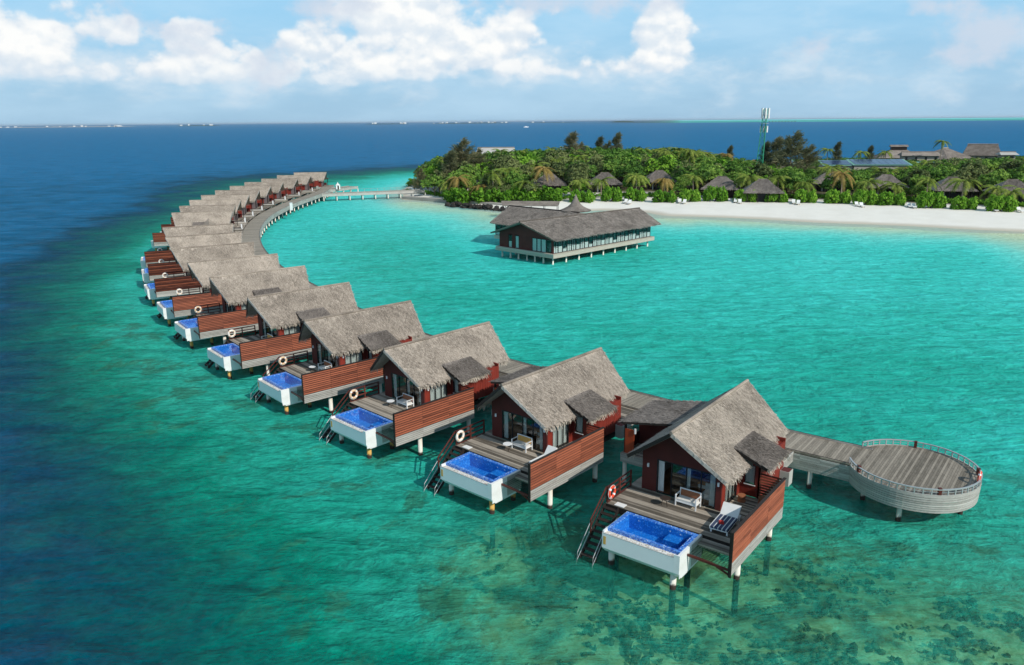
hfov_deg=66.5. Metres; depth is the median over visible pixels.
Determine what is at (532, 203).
covered walk
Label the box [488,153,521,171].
broadleaf tree
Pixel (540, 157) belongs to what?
broadleaf tree
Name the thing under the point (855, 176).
broadleaf tree
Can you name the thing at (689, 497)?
bench
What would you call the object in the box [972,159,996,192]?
broadleaf tree
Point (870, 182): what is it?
coconut palm
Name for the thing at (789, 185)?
broadleaf tree
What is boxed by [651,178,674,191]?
coconut palm
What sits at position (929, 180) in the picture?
coconut palm
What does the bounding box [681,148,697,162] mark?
coconut palm
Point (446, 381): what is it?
side window
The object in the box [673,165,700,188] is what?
broadleaf tree
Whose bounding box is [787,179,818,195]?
coconut palm
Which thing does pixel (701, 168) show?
broadleaf tree
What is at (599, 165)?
broadleaf tree
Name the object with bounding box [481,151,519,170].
broadleaf tree
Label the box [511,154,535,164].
broadleaf tree
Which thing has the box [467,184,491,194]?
coconut palm
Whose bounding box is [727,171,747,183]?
broadleaf tree
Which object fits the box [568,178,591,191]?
coconut palm
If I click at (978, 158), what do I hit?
broadleaf tree
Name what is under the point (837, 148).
casuarina tree
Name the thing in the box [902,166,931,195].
broadleaf tree
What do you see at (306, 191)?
planter box
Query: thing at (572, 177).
broadleaf tree
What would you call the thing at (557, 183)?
beach bungalow
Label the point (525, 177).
broadleaf tree
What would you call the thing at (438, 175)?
broadleaf tree
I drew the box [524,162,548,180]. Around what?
coconut palm
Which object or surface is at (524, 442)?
bench
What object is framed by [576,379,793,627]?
overwater villa
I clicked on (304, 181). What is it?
overwater villa
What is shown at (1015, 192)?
coconut palm
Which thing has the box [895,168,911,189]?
broadleaf tree
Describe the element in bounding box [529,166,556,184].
coconut palm
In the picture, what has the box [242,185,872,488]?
boardwalk
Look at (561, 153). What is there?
broadleaf tree
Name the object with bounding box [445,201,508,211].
breakwater
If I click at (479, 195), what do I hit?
hedge shrub
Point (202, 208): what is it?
overwater villa
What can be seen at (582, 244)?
window
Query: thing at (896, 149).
resort building
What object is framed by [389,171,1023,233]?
island
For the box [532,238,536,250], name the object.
window
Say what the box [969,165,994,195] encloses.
broadleaf tree
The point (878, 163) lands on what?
service building
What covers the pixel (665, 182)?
broadleaf tree
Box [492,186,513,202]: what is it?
hedge shrub
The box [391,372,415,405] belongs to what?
glass door
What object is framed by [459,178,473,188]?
broadleaf tree
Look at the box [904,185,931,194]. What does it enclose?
broadleaf tree
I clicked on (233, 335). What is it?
lifebuoy
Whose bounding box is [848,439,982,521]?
round deck
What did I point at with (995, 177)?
broadleaf tree
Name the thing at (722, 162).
broadleaf tree
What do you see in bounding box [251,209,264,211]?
planter box
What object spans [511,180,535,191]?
coconut palm
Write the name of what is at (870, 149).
casuarina tree
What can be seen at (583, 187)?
broadleaf tree
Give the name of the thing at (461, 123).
distant islet
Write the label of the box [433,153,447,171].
broadleaf tree
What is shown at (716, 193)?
hedge shrub
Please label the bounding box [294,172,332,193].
overwater villa
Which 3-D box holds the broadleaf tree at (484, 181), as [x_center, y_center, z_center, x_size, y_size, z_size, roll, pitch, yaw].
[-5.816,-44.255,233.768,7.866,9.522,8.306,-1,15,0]
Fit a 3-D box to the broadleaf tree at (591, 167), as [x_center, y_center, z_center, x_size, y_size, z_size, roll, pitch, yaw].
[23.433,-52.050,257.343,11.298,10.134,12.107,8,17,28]
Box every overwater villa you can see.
[140,223,233,268]
[141,232,242,283]
[144,242,255,305]
[151,210,242,250]
[157,253,279,325]
[160,204,246,232]
[170,199,253,223]
[173,265,309,348]
[201,194,260,215]
[205,282,357,378]
[215,190,271,215]
[230,185,282,205]
[244,182,293,201]
[252,300,423,414]
[261,178,307,199]
[277,175,318,190]
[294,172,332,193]
[319,321,509,458]
[424,347,634,548]
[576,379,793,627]
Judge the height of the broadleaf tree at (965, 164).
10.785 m
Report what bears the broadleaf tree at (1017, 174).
on the island
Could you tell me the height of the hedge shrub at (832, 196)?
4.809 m
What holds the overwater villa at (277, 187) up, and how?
in the sea water
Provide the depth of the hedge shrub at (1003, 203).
186.47 m
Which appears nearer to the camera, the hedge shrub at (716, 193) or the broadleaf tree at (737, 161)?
the hedge shrub at (716, 193)
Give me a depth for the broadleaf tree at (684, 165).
243.47 m
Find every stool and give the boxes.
[737,493,745,502]
[758,495,764,502]
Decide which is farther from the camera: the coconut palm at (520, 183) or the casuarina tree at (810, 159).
the casuarina tree at (810, 159)
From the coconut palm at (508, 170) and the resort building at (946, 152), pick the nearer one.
the coconut palm at (508, 170)
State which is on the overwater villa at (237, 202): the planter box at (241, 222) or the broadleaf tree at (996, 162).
the planter box at (241, 222)
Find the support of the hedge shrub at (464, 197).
on the island
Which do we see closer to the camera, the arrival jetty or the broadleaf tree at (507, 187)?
the broadleaf tree at (507, 187)
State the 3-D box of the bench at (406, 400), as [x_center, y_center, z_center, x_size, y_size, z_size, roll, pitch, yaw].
[-8.202,5.250,59.894,1.290,0.850,0.680,14,21,42]
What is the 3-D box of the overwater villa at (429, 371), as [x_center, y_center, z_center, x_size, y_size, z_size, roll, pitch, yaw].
[-7.234,5.441,63.095,11.550,10.800,16.369,14,21,42]
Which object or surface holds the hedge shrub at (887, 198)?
on the island
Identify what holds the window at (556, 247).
in the overwater restaurant
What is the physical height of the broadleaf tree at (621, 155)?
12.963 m
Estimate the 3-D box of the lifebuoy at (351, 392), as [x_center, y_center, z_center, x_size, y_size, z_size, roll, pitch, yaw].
[-12.354,4.820,60.888,0.182,0.833,0.833,14,21,42]
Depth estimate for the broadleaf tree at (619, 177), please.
256.92 m
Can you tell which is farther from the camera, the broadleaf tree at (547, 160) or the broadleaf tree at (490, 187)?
the broadleaf tree at (547, 160)
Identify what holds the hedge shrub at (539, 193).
on the island
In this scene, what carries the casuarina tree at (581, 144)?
on the island
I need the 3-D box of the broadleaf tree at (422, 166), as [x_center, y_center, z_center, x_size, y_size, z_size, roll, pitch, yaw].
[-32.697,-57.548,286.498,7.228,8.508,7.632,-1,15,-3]
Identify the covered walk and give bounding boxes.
[501,201,559,211]
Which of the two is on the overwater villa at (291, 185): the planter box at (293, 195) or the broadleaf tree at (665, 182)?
the planter box at (293, 195)
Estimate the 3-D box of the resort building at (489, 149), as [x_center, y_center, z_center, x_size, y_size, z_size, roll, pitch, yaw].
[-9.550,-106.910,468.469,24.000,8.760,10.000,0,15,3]
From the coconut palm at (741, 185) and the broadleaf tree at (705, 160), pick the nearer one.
the coconut palm at (741, 185)
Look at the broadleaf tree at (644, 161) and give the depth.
263.56 m
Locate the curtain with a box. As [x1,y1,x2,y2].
[701,482,709,499]
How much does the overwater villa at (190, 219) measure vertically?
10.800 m
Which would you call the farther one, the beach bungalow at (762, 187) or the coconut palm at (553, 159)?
the coconut palm at (553, 159)
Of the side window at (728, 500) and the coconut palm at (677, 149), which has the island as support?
the coconut palm at (677, 149)
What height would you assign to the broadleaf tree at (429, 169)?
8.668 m
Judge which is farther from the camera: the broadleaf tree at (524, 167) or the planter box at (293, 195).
the broadleaf tree at (524, 167)
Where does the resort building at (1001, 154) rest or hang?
on the island
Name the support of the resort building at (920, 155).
on the island
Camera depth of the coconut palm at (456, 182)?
235.92 m
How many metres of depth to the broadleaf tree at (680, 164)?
249.91 m
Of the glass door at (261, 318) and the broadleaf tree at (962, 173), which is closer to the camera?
the glass door at (261, 318)
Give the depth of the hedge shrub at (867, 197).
202.74 m
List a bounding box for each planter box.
[233,227,242,230]
[234,221,247,223]
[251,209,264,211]
[263,203,275,206]
[274,198,287,201]
[287,194,301,196]
[301,190,313,192]
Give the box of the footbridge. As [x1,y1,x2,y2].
[322,187,425,201]
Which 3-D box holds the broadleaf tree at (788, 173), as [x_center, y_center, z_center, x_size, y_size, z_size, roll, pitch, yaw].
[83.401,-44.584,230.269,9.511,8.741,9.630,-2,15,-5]
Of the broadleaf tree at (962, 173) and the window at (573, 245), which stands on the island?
the broadleaf tree at (962, 173)
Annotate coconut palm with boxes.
[437,179,460,193]
[444,174,471,189]
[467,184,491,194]
[480,169,508,187]
[493,149,508,155]
[497,167,520,183]
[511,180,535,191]
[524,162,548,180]
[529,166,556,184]
[547,157,567,164]
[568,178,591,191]
[570,155,589,162]
[589,177,613,196]
[624,173,650,188]
[635,147,653,154]
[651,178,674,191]
[655,149,676,159]
[674,147,686,154]
[678,174,704,189]
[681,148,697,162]
[682,152,705,182]
[728,180,748,190]
[734,173,762,186]
[768,175,791,189]
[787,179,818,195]
[815,163,847,190]
[817,148,834,157]
[828,171,855,191]
[851,151,870,158]
[851,178,884,192]
[867,166,889,173]
[876,150,893,158]
[876,181,913,196]
[912,176,941,191]
[917,159,935,165]
[933,140,949,159]
[942,178,983,196]
[978,185,1017,199]
[996,188,1023,200]
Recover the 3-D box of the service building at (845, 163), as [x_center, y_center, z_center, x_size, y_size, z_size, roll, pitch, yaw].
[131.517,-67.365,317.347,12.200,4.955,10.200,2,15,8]
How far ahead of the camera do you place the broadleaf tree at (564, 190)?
224.25 m
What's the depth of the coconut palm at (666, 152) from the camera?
265.05 m
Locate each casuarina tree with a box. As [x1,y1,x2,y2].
[412,167,427,188]
[434,137,478,187]
[435,150,459,175]
[471,147,490,183]
[562,131,581,149]
[578,141,586,150]
[593,135,604,148]
[603,141,613,149]
[611,131,622,148]
[727,145,734,158]
[758,140,769,163]
[763,136,786,168]
[766,129,812,170]
[796,143,823,170]
[828,140,843,159]
[864,145,875,158]
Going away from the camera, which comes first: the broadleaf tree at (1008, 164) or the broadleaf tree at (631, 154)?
the broadleaf tree at (1008, 164)
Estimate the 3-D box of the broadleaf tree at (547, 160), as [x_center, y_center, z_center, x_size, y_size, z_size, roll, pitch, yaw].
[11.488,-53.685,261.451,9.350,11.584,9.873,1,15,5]
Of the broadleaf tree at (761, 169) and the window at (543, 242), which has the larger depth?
the broadleaf tree at (761, 169)
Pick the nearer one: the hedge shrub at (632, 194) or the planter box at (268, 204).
the planter box at (268, 204)
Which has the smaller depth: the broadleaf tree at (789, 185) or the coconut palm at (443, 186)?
the broadleaf tree at (789, 185)
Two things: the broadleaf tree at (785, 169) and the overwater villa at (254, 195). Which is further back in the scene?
the broadleaf tree at (785, 169)
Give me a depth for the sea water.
73.05 m
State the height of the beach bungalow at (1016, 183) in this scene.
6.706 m
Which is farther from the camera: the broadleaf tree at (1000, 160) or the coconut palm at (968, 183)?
the broadleaf tree at (1000, 160)
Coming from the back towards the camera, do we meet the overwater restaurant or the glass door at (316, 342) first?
the overwater restaurant
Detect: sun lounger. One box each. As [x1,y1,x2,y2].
[529,445,556,462]
[709,501,741,535]
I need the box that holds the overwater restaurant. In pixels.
[490,194,660,264]
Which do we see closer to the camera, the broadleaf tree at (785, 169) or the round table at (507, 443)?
the round table at (507, 443)
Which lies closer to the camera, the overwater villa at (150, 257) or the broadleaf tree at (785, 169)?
the overwater villa at (150, 257)
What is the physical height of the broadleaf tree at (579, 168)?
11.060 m
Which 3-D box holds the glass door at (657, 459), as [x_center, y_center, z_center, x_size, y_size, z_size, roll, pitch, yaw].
[9.916,8.604,44.526,3.650,2.113,0.080,11,19,36]
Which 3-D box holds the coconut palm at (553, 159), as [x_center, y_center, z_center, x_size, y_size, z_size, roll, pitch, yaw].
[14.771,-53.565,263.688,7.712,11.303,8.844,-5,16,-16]
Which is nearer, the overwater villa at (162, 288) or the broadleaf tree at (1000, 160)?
the overwater villa at (162, 288)
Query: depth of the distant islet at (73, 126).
7897.12 m
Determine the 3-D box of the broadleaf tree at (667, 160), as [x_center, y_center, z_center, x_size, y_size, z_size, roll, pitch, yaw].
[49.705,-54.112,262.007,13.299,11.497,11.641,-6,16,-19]
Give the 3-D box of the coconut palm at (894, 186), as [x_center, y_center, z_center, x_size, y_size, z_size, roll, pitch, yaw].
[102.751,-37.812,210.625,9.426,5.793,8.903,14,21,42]
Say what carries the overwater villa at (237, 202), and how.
in the sea water
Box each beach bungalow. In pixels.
[534,174,566,188]
[588,172,621,191]
[645,170,675,189]
[700,176,740,197]
[741,179,784,202]
[812,171,845,191]
[868,174,908,195]
[928,177,978,198]
[983,179,1023,202]
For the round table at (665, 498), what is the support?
on the overwater villa at (737, 434)
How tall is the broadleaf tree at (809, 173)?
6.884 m
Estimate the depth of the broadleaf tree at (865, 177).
221.38 m
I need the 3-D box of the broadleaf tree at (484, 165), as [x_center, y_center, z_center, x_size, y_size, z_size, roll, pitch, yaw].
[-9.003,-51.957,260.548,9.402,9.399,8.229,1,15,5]
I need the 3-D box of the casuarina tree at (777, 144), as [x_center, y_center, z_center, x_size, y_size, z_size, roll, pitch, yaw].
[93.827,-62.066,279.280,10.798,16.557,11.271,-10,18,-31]
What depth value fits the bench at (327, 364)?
68.44 m
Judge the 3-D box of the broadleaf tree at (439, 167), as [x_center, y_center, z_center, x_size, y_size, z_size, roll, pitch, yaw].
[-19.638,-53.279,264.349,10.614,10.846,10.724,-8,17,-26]
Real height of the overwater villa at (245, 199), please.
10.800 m
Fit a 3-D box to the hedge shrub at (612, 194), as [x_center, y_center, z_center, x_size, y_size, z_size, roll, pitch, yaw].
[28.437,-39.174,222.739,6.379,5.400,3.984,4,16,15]
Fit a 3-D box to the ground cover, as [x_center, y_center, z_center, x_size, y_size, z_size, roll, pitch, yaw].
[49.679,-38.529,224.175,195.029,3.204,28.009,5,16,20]
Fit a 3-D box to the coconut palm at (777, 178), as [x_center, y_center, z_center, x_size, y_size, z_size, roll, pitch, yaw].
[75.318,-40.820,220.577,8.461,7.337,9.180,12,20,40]
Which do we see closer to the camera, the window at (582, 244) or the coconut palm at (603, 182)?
the window at (582, 244)
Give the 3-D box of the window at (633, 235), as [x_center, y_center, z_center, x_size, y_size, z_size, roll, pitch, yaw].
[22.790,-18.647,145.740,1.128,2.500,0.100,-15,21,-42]
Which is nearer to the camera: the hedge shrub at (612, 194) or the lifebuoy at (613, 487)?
the lifebuoy at (613, 487)
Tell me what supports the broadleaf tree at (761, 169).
on the island
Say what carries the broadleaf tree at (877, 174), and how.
on the island
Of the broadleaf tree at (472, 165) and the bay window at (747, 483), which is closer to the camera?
the bay window at (747, 483)
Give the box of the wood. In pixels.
[421,146,1023,172]
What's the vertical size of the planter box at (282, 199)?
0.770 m
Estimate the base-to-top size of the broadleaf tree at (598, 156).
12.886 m
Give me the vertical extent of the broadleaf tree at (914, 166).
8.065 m
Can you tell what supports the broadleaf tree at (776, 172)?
on the island
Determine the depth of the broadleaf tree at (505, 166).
245.99 m
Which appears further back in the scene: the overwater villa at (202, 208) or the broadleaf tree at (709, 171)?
the broadleaf tree at (709, 171)
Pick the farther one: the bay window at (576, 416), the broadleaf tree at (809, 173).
the broadleaf tree at (809, 173)
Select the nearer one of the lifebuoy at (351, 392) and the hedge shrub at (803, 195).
the lifebuoy at (351, 392)
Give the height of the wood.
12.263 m
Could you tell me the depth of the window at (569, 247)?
133.58 m
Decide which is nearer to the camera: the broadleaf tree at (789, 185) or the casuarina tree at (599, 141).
the broadleaf tree at (789, 185)
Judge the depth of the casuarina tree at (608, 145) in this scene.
320.61 m
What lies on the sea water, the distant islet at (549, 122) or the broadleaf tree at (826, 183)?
the distant islet at (549, 122)
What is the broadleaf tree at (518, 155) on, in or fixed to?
on the island
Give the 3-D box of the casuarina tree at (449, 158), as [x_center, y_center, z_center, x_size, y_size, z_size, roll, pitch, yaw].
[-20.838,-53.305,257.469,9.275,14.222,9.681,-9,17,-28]
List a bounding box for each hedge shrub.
[441,188,468,202]
[453,186,474,202]
[471,186,499,203]
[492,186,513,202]
[510,185,538,200]
[518,184,554,200]
[541,189,562,200]
[568,189,595,202]
[600,186,621,201]
[624,187,646,201]
[651,189,677,202]
[678,188,700,201]
[702,185,727,201]
[732,188,757,201]
[764,190,787,202]
[793,188,817,202]
[823,189,851,203]
[851,189,878,204]
[876,191,905,205]
[915,191,947,208]
[949,195,977,209]
[983,194,1017,211]
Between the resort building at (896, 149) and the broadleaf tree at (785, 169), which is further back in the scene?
the resort building at (896, 149)
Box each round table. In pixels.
[503,442,511,450]
[660,495,670,504]
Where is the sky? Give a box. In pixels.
[0,0,1023,125]
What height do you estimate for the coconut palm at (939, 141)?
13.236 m
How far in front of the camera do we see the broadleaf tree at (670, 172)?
260.19 m
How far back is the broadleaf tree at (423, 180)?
256.23 m
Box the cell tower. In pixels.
[756,108,769,163]
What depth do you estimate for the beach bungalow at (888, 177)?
223.20 m
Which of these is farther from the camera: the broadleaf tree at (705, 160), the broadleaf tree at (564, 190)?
the broadleaf tree at (705, 160)
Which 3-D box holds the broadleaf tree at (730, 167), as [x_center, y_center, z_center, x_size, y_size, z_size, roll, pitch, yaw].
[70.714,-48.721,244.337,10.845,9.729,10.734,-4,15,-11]
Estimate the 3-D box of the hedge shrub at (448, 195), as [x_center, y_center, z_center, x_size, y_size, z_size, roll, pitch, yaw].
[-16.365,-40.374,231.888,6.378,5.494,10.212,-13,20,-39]
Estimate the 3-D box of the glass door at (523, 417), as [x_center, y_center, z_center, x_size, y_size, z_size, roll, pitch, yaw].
[0.711,6.566,52.342,3.650,2.113,0.080,13,20,40]
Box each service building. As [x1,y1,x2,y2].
[818,160,853,169]
[846,159,911,169]
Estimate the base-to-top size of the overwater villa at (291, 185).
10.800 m
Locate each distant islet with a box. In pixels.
[0,125,133,127]
[180,124,219,125]
[433,121,506,123]
[530,121,568,122]
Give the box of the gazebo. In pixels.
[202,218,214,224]
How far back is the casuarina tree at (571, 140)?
319.36 m
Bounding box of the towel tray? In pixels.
[614,502,626,507]
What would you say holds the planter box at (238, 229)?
on the overwater villa at (202, 208)
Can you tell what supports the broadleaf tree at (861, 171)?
on the island
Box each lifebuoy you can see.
[194,306,201,312]
[228,329,235,336]
[279,356,286,364]
[349,389,357,398]
[456,430,464,441]
[608,485,615,498]
[977,471,981,483]
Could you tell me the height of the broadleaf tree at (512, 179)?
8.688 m
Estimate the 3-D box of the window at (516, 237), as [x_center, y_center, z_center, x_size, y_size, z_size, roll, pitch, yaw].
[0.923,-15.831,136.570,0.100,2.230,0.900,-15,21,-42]
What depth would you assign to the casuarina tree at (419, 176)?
257.14 m
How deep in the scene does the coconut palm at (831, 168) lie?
224.78 m
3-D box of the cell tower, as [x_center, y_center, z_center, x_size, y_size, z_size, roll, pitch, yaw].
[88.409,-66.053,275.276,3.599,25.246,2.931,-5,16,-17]
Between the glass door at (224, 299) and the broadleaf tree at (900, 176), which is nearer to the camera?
the glass door at (224, 299)
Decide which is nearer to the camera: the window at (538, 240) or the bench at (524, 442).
the bench at (524, 442)
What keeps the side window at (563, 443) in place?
in the overwater villa at (582, 394)
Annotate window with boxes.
[345,349,362,363]
[430,381,446,400]
[515,235,518,248]
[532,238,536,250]
[537,238,540,251]
[541,239,545,252]
[554,242,557,253]
[556,422,568,447]
[558,241,562,252]
[567,239,571,250]
[572,239,575,249]
[575,416,582,434]
[580,237,584,248]
[593,235,596,246]
[617,231,620,241]
[621,231,624,241]
[632,229,635,239]
[725,478,736,502]
[744,465,755,486]
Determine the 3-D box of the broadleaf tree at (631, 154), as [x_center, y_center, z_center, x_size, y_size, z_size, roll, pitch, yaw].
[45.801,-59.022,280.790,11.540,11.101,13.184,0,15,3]
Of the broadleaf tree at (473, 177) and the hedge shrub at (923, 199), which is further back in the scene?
the broadleaf tree at (473, 177)
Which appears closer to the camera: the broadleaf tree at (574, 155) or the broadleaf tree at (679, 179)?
the broadleaf tree at (679, 179)
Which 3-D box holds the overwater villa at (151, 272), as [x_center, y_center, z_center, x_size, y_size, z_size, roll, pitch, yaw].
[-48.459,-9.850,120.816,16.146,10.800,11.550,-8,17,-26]
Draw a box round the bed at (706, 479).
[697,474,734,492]
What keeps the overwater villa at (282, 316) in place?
in the sea water
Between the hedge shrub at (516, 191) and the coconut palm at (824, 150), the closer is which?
the hedge shrub at (516, 191)
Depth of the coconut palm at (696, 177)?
224.44 m
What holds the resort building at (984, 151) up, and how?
on the island
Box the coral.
[485,530,1023,664]
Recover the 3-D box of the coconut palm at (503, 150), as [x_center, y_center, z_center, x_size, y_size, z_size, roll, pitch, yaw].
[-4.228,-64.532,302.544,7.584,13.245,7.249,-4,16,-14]
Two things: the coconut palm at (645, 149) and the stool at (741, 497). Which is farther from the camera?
the coconut palm at (645, 149)
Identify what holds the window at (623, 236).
in the overwater restaurant
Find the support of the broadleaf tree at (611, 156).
on the island
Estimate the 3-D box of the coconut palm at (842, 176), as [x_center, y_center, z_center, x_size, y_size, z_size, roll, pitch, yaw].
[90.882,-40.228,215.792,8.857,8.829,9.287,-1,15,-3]
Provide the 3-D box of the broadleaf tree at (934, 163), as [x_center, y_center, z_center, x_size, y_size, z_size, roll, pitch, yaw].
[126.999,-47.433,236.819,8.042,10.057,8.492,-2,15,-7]
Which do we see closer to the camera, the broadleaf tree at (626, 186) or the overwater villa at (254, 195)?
the overwater villa at (254, 195)
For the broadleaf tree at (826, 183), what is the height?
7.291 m
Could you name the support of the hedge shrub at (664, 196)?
on the island
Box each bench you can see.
[318,360,331,369]
[396,393,413,408]
[511,433,532,452]
[675,487,701,510]
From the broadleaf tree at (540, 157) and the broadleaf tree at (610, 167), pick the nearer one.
the broadleaf tree at (610, 167)
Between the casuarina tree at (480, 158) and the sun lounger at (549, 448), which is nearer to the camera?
the sun lounger at (549, 448)
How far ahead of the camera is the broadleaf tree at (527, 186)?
222.89 m
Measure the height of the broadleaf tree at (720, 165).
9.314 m
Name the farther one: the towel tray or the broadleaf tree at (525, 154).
the broadleaf tree at (525, 154)
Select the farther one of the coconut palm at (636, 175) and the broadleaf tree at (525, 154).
the broadleaf tree at (525, 154)
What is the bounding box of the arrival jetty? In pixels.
[314,186,357,197]
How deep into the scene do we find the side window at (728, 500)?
44.72 m
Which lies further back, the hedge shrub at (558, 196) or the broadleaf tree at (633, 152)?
the broadleaf tree at (633, 152)
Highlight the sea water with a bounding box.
[0,117,1023,664]
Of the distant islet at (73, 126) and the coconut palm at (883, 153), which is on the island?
the coconut palm at (883, 153)
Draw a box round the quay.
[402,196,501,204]
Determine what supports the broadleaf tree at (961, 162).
on the island
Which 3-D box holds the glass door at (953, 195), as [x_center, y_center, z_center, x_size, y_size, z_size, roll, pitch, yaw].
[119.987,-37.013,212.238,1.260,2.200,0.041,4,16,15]
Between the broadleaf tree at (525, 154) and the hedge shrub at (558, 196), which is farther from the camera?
the broadleaf tree at (525, 154)
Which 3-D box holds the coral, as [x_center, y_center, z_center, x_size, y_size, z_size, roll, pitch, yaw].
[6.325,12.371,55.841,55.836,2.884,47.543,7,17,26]
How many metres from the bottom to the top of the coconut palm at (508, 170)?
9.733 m
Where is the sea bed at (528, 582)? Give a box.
[396,202,1023,664]
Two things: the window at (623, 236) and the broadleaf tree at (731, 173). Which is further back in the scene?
the broadleaf tree at (731, 173)
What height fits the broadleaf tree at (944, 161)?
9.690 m
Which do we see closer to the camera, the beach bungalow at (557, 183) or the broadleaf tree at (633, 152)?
the beach bungalow at (557, 183)
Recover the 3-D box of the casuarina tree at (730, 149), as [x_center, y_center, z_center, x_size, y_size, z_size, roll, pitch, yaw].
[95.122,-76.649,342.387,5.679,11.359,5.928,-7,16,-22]
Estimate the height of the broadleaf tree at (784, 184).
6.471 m
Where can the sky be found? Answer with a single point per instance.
(63, 62)
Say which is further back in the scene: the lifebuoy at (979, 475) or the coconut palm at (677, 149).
the coconut palm at (677, 149)
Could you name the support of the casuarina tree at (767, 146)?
on the island
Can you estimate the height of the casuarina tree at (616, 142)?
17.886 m
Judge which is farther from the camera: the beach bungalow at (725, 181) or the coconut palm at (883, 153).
the coconut palm at (883, 153)
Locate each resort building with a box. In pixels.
[476,147,514,153]
[873,145,908,158]
[898,151,941,160]
[936,147,970,160]
[962,144,999,158]
[996,151,1018,158]
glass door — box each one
[224,299,234,311]
[261,318,276,337]
[316,342,336,366]
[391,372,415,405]
[502,410,542,451]
[656,459,716,508]
[760,194,765,201]
[950,192,955,198]
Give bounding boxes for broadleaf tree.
[405,178,419,189]
[413,164,429,175]
[414,165,435,187]
[419,175,429,189]
[420,174,442,194]
[427,169,447,191]
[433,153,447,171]
[437,161,457,188]
[443,169,474,185]
[451,161,481,174]
[456,164,481,189]
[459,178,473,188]
[464,173,476,190]
[476,162,494,176]
[479,169,505,185]
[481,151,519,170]
[483,183,501,193]
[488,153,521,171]
[495,162,517,177]
[498,170,523,185]
[500,185,511,194]
[506,170,531,183]
[509,151,522,159]
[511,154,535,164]
[515,151,537,157]
[519,160,542,180]
[521,179,542,191]
[535,152,562,159]
[536,155,555,172]
[542,146,571,163]
[549,160,567,180]
[555,186,570,194]
[562,159,592,177]
[564,171,591,185]
[567,149,587,162]
[567,159,596,176]
[568,154,589,162]
[571,182,587,190]
[584,150,606,177]
[586,147,610,158]
[588,158,607,175]
[599,150,633,169]
[602,161,622,176]
[604,148,626,160]
[610,164,627,187]
[611,158,647,177]
[622,180,639,187]
[623,149,652,158]
[626,153,651,159]
[630,153,647,161]
[636,153,658,184]
[644,154,676,173]
[657,179,673,190]
[665,182,687,194]
[666,167,673,175]
[671,162,685,188]
[672,160,696,185]
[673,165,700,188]
[676,152,697,164]
[676,176,692,186]
[692,155,727,186]
[696,165,722,183]
[697,164,725,182]
[707,159,726,165]
[707,163,725,172]
[720,161,748,174]
[725,157,751,172]
[726,167,742,184]
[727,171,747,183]
[739,167,754,178]
[745,160,773,178]
[770,168,785,183]
[775,175,793,192]
[777,166,795,191]
[778,166,807,193]
[782,173,813,191]
[804,168,817,180]
[815,168,827,175]
[820,174,847,189]
[844,171,869,193]
[844,174,866,190]
[846,180,864,192]
[858,169,872,176]
[870,169,888,179]
[873,168,896,175]
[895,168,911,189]
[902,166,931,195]
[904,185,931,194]
[908,164,921,169]
[909,174,930,194]
[919,164,939,186]
[924,159,942,170]
[928,166,950,182]
[936,158,947,165]
[938,163,960,173]
[942,157,960,166]
[949,165,978,183]
[958,158,974,165]
[958,159,984,172]
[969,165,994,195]
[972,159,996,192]
[973,157,981,189]
[975,169,1011,185]
[988,157,1015,162]
[989,160,1004,185]
[996,157,1023,171]
[1004,163,1023,180]
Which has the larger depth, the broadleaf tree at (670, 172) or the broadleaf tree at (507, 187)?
the broadleaf tree at (670, 172)
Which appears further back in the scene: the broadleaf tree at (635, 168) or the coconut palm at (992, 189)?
the broadleaf tree at (635, 168)
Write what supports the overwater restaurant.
in the sea water
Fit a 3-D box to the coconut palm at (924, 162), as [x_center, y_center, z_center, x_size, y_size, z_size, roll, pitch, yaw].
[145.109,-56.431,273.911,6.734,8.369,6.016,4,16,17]
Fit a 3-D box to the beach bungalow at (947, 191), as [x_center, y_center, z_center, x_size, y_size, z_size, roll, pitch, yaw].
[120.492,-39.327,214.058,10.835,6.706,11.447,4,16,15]
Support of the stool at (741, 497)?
on the overwater villa at (737, 434)
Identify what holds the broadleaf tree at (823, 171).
on the island
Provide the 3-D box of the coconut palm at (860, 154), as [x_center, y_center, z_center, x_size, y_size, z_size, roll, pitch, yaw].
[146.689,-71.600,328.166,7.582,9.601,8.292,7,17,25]
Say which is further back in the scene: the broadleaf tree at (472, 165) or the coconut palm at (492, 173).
the broadleaf tree at (472, 165)
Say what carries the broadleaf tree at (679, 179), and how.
on the island
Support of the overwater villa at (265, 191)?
in the sea water
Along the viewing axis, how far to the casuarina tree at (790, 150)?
254.21 m
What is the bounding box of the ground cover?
[405,189,1023,206]
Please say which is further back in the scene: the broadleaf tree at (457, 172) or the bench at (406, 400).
the broadleaf tree at (457, 172)
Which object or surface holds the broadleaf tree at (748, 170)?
on the island
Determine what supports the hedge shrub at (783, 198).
on the island
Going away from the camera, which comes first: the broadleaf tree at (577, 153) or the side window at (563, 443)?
the side window at (563, 443)
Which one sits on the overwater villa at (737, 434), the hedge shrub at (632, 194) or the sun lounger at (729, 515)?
the sun lounger at (729, 515)
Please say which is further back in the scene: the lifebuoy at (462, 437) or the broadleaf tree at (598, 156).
the broadleaf tree at (598, 156)
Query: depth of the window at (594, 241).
138.28 m
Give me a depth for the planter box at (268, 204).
207.98 m
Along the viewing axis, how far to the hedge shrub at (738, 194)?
213.06 m
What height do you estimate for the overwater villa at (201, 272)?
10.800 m
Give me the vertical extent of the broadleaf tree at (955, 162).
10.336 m
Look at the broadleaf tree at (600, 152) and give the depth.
282.34 m

